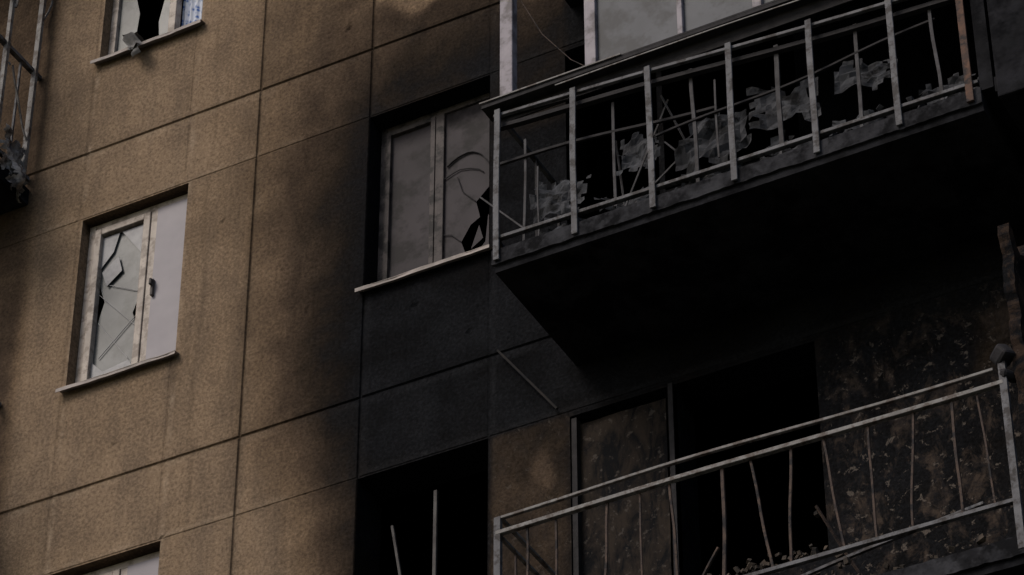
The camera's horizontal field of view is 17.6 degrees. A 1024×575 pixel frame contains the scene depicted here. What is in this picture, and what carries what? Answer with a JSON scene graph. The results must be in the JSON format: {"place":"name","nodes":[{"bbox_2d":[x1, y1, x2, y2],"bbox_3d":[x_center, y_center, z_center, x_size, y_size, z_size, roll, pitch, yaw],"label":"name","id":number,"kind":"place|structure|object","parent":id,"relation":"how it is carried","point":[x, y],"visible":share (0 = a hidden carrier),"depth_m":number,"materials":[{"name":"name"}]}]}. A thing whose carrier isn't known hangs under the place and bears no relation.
{"place":"outdoors","nodes":[
{"label":"outdoors","id":0,"kind":"place"},
{"bbox_2d":[389,103,489,277],"bbox_3d":[-0.464,-0.611,22.045,0.800,1.410,0.011,-18,-42,22],"label":"window pane","id":1,"kind":"object","parent":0,"point":[467,129],"visible":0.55,"depth_m":22.10,"materials":[{"name":"grey glass"}]},
{"bbox_3d":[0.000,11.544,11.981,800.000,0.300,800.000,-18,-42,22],"label":"ground","id":2,"kind":"structure","parent":0,"visible":0},
{"bbox_2d":[0,0,1023,574],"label":"facade wall","id":3,"kind":"structure","parent":2,"relation":"on","point":[298,404],"depth_m":21.52,"materials":[{"name":"concrete"}]},
{"bbox_2d":[0,0,53,214],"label":"balcony","id":4,"kind":"structure","parent":3,"relation":"attached to","point":[8,202],"depth_m":24.19,"materials":[{"name":"metal"}]},
{"bbox_2d":[0,124,27,202],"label":"hanging cloth","id":5,"kind":"object","parent":4,"relation":"hanging from","point":[11,162],"visible":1,"depth_m":23.77,"materials":[{"name":"grey fabric"}]},
{"bbox_2d":[55,350,178,392],"bbox_3d":[-2.648,0.598,22.362,0.959,0.059,0.167,-18,-42,22],"label":"window sill","id":6,"kind":"structure","parent":3,"relation":"attached to","point":[66,388],"depth_m":22.31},
{"bbox_2d":[83,551,159,574],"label":"window frame","id":7,"kind":"object","parent":3,"relation":"attached to","point":[123,567],"visible":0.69,"depth_m":21.43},
{"bbox_2d":[101,569,120,574],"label":"window sash","id":8,"kind":"object","parent":7,"relation":"attached to","point":[116,572],"depth_m":21.42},
{"bbox_2d":[127,557,158,574],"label":"window","id":9,"kind":"structure","parent":7,"relation":"attached to","point":[149,567],"depth_m":21.32,"materials":[{"name":"grey glass"}]},
{"bbox_2d":[75,194,187,382],"bbox_3d":[-2.599,0.058,22.901,0.882,1.502,0.072,-18,-42,22],"label":"window frame","id":10,"kind":"object","parent":3,"relation":"attached to","point":[154,209],"visible":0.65,"depth_m":23.06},
{"bbox_2d":[80,211,151,381],"bbox_3d":[-2.741,0.090,22.942,0.470,1.390,0.055,-18,-42,22],"label":"window sash","id":11,"kind":"object","parent":10,"relation":"attached to","point":[145,219],"depth_m":23.00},
{"bbox_2d":[93,233,140,371],"bbox_3d":[-2.729,0.107,22.956,0.358,1.260,0.004,-18,-42,22],"label":"window pane","id":12,"kind":"object","parent":11,"relation":"in","point":[113,322],"visible":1,"depth_m":22.92,"materials":[{"name":"glass"}]},
{"bbox_2d":[90,224,143,377],"bbox_3d":[-2.738,0.097,22.943,0.358,1.260,0.008,-18,-42,22],"label":"broken glass","id":13,"kind":"object","parent":10,"relation":"attached to","point":[111,271],"visible":0.93,"depth_m":23.20,"materials":[{"name":"glass"}]},
{"bbox_2d":[98,284,137,358],"bbox_3d":[-2.735,0.231,22.846,0.360,0.732,0.006,-18,-42,22],"label":"glass crack","id":14,"kind":"object","parent":10,"relation":"attached to","point":[123,329],"visible":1,"depth_m":22.78,"materials":[{"name":"grey glass"}]},
{"bbox_2d":[149,278,154,296],"bbox_3d":[-2.490,-0.006,22.779,0.020,0.140,0.052,-18,-42,22],"label":"window handle","id":15,"kind":"object","parent":10,"relation":"attached to","point":[152,283],"visible":1,"depth_m":22.78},
{"bbox_2d":[145,199,186,359],"bbox_3d":[-2.381,-0.037,22.780,0.244,1.394,0.018,-18,-42,22],"label":"window pane","id":16,"kind":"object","parent":10,"relation":"attached to","point":[165,298],"depth_m":22.78,"materials":[{"name":"grey glass"}]},
{"bbox_2d":[108,0,181,54],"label":"window frame","id":17,"kind":"object","parent":3,"relation":"attached to","point":[175,14],"visible":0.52,"depth_m":24.55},
{"bbox_2d":[123,32,144,56],"bbox_3d":[-2.747,-1.749,24.153,0.227,0.280,0.214,-18,-42,22],"label":"hanging cloth","id":18,"kind":"object","parent":17,"relation":"hanging from","point":[131,40],"visible":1,"depth_m":24.16,"materials":[{"name":"grey fabric"}]},
{"bbox_2d":[117,0,169,50],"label":"broken glass","id":19,"kind":"object","parent":17,"relation":"attached to","point":[129,16],"visible":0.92,"depth_m":24.64,"materials":[{"name":"grey glass"}]},
{"bbox_2d":[181,0,202,25],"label":"curtain","id":20,"kind":"object","parent":17,"relation":"hanging from","point":[192,10],"visible":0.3,"depth_m":24.48,"materials":[{"name":"white fabric"}]},
{"bbox_2d":[90,19,204,64],"bbox_3d":[-2.647,-1.768,24.209,0.961,0.062,0.166,-18,-42,22],"label":"window sill","id":21,"kind":"structure","parent":3,"relation":"attached to","point":[174,32],"depth_m":24.15,"materials":[{"name":"grey metal"}]},
{"bbox_2d":[391,490,437,574],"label":"burnt frame remains","id":22,"kind":"object","parent":3,"relation":"attached to","point":[435,533],"visible":1,"depth_m":20.35,"materials":[{"name":"grey metal"}]},
{"bbox_2d":[355,244,492,292],"bbox_3d":[-0.551,-0.096,21.478,1.001,0.064,0.164,-18,-42,22],"label":"window sill","id":23,"kind":"structure","parent":3,"relation":"attached to","point":[448,260],"depth_m":21.42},
{"bbox_2d":[377,93,489,281],"bbox_3d":[-0.473,-0.603,22.056,0.922,1.502,0.074,-18,-42,22],"label":"window frame","id":24,"kind":"object","parent":3,"relation":"attached to","point":[439,214],"visible":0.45,"depth_m":22.22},
{"bbox_2d":[382,116,435,279],"bbox_3d":[-0.681,-0.549,22.123,0.383,1.404,0.040,-18,-42,22],"label":"window sash","id":25,"kind":"object","parent":24,"relation":"attached to","point":[431,121],"depth_m":22.20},
{"bbox_2d":[443,151,488,241],"bbox_3d":[-0.294,-0.613,21.909,0.364,0.750,0.013,-18,-42,22],"label":"dangling window seal","id":26,"kind":"object","parent":24,"relation":"attached to","point":[454,160],"visible":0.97,"depth_m":22.07,"materials":[{"name":"rubber"}]},
{"bbox_2d":[496,349,558,409],"bbox_3d":[0.093,0.568,20.428,0.432,0.608,0.018,-19,-42,23],"label":"loose metal strut","id":27,"kind":"object","parent":3,"relation":"attached to","point":[526,378],"visible":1,"depth_m":20.43,"materials":[{"name":"grey metal"}]},
{"bbox_2d":[565,0,583,7],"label":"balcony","id":28,"kind":"structure","parent":3,"relation":"attached to","point":[572,3],"depth_m":22.16,"materials":[{"name":"concrete"}]},
{"bbox_2d":[571,383,683,574],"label":"door frame","id":29,"kind":"object","parent":3,"relation":"attached to","point":[576,501],"visible":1,"depth_m":19.67,"materials":[{"name":"metal"}]},
{"bbox_2d":[580,398,671,574],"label":"burnt balcony door","id":30,"kind":"structure","parent":29,"relation":"attached to","point":[622,443],"depth_m":19.68,"materials":[{"name":"brown wood"}]},
{"bbox_2d":[479,0,1023,365],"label":"balcony","id":31,"kind":"structure","parent":3,"relation":"attached to","point":[723,236],"depth_m":19.50,"materials":[{"name":"concrete"}]},
{"bbox_2d":[493,344,1023,574],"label":"balcony","id":32,"kind":"structure","parent":3,"relation":"attached to","point":[1004,557],"depth_m":17.46,"materials":[{"name":"metal"}]},
{"bbox_2d":[997,223,1023,440],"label":"broken partition","id":33,"kind":"object","parent":32,"relation":"on","point":[1013,267],"visible":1,"depth_m":17.65,"materials":[{"name":"paint"}]},
{"bbox_2d":[970,0,1023,156],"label":"balcony partition","id":34,"kind":"object","parent":3,"relation":"attached to","point":[983,44],"visible":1,"depth_m":18.74,"materials":[{"name":"concrete"}]},
{"bbox_2d":[987,0,1023,135],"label":"balcony","id":35,"kind":"structure","parent":3,"relation":"attached to","point":[1006,20],"depth_m":18.58,"materials":[{"name":"concrete"}]}
]}

